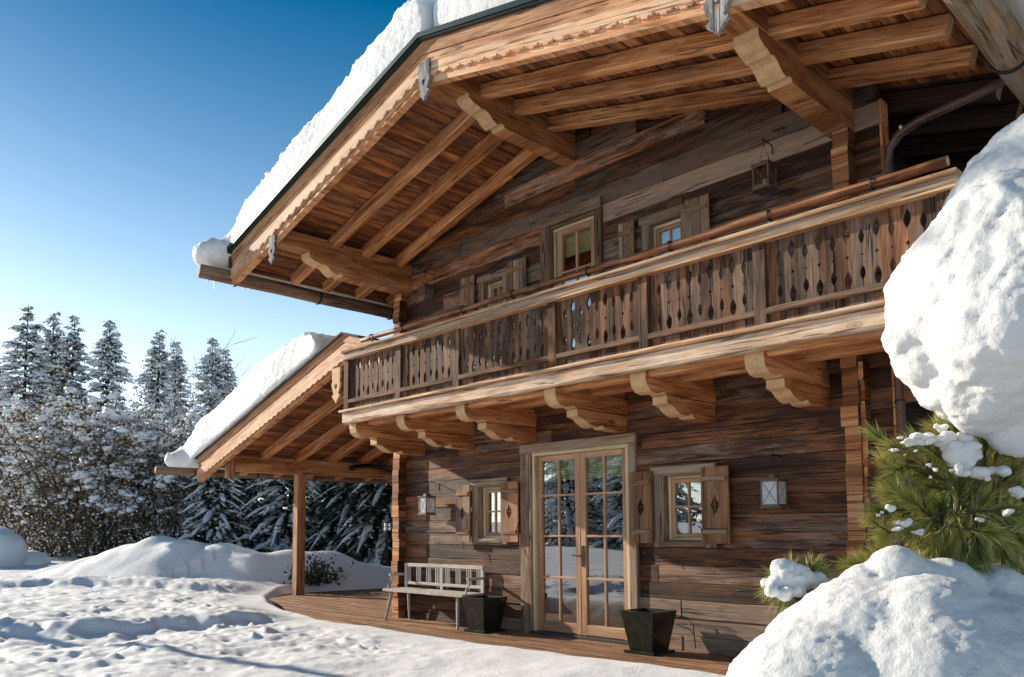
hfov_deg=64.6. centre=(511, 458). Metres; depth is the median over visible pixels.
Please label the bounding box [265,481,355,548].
spruce tree
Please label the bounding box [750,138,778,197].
lantern
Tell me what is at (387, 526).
garden lamp
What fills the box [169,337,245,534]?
spruce tree
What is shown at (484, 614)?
planter
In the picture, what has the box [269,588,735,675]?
deck
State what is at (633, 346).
chalet
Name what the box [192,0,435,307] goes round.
roof snow
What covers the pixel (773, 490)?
lantern
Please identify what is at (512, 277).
window
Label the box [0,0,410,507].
sky
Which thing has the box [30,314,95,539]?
spruce tree
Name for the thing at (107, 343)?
spruce tree
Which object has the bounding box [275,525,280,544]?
garden lamp
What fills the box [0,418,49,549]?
deciduous shrub
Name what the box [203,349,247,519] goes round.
spruce tree
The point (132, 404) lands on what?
deciduous shrub
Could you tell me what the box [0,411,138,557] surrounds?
deciduous shrub
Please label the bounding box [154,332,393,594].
porch
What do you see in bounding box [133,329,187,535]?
spruce tree
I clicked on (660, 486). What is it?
window
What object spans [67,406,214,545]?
deciduous shrub
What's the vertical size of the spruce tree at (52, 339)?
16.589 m
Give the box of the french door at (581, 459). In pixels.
[519,432,640,644]
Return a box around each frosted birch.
[97,357,223,535]
[106,330,257,516]
[112,375,228,536]
[136,363,251,435]
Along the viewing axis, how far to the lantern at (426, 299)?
12.48 m
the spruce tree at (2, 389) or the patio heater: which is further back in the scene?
the spruce tree at (2, 389)
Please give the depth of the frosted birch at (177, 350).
47.22 m
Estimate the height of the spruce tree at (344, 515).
8.591 m
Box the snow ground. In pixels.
[0,535,725,676]
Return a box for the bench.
[382,563,484,629]
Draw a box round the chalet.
[197,0,1023,656]
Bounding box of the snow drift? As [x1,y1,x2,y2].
[0,526,50,566]
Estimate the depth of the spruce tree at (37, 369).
45.41 m
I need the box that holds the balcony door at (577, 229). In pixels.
[539,196,603,355]
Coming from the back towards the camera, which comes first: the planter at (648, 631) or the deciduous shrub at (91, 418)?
the deciduous shrub at (91, 418)
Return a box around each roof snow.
[164,332,334,469]
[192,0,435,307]
[433,0,1023,29]
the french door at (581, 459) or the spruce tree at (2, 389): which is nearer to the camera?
the french door at (581, 459)
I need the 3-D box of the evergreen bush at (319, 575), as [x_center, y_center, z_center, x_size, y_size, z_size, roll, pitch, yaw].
[-4.488,2.483,18.341,1.065,0.905,1.854,-4,-6,37]
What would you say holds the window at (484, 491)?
in the chalet
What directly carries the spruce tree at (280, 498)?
on the snow ground
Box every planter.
[461,595,506,633]
[620,607,676,655]
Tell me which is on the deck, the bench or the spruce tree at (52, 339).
the bench
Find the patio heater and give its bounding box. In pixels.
[349,464,392,472]
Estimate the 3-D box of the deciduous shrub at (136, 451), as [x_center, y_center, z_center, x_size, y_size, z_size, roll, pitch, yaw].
[-10.805,1.071,28.445,6.111,5.065,5.003,4,-6,-37]
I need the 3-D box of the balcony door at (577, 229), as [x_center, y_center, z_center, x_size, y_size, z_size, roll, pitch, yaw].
[0.818,-2.051,10.568,0.203,2.473,1.064,5,-7,-44]
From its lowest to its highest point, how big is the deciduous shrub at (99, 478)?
5.124 m
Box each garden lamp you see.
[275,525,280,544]
[384,522,390,565]
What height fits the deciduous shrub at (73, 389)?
6.567 m
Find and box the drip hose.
[676,615,695,648]
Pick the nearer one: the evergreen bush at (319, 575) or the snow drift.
the evergreen bush at (319, 575)
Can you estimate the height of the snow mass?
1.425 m
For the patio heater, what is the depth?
18.69 m
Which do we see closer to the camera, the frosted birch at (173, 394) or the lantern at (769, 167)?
the lantern at (769, 167)
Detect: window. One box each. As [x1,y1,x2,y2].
[456,477,518,550]
[460,257,525,330]
[618,194,710,289]
[629,462,730,554]
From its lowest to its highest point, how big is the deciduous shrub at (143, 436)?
5.756 m
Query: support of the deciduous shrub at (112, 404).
on the snow ground
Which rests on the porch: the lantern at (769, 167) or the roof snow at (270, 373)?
the roof snow at (270, 373)
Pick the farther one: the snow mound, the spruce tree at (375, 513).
the spruce tree at (375, 513)
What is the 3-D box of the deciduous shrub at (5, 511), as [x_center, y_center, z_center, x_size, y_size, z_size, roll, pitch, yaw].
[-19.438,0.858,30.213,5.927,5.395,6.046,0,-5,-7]
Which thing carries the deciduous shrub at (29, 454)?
on the snow ground
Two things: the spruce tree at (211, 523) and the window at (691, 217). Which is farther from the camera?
the spruce tree at (211, 523)
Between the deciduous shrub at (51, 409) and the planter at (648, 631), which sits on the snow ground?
the deciduous shrub at (51, 409)
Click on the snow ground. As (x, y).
(159, 606)
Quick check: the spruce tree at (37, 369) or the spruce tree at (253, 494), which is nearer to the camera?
the spruce tree at (253, 494)
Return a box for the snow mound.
[726,545,1023,676]
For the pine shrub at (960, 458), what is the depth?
2.94 m
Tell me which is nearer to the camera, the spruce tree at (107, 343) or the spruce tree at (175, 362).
the spruce tree at (107, 343)
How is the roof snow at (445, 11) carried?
on the chalet
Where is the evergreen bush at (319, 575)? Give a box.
[269,548,353,586]
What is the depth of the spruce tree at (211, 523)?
25.21 m
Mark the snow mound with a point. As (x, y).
(894, 611)
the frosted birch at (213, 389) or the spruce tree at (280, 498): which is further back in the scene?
the frosted birch at (213, 389)
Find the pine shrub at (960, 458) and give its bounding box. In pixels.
[751,410,1023,615]
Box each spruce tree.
[0,305,69,544]
[0,359,13,420]
[15,311,75,436]
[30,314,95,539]
[43,320,152,542]
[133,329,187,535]
[136,341,194,529]
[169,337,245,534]
[172,476,266,548]
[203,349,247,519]
[218,478,285,551]
[229,479,336,552]
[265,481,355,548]
[305,482,386,564]
[322,482,392,566]
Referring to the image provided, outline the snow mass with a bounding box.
[881,113,1023,457]
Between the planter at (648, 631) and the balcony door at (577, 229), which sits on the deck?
the planter at (648, 631)
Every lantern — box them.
[417,271,433,305]
[417,481,436,515]
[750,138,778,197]
[758,454,788,509]
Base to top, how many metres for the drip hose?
0.356 m
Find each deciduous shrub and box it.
[0,377,206,558]
[0,387,144,551]
[0,393,111,555]
[0,404,139,548]
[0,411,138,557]
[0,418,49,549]
[0,430,71,548]
[6,372,186,548]
[21,399,197,556]
[59,399,204,547]
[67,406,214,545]
[78,417,183,545]
[109,420,240,539]
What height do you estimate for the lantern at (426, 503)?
0.524 m
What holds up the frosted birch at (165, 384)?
on the snow ground

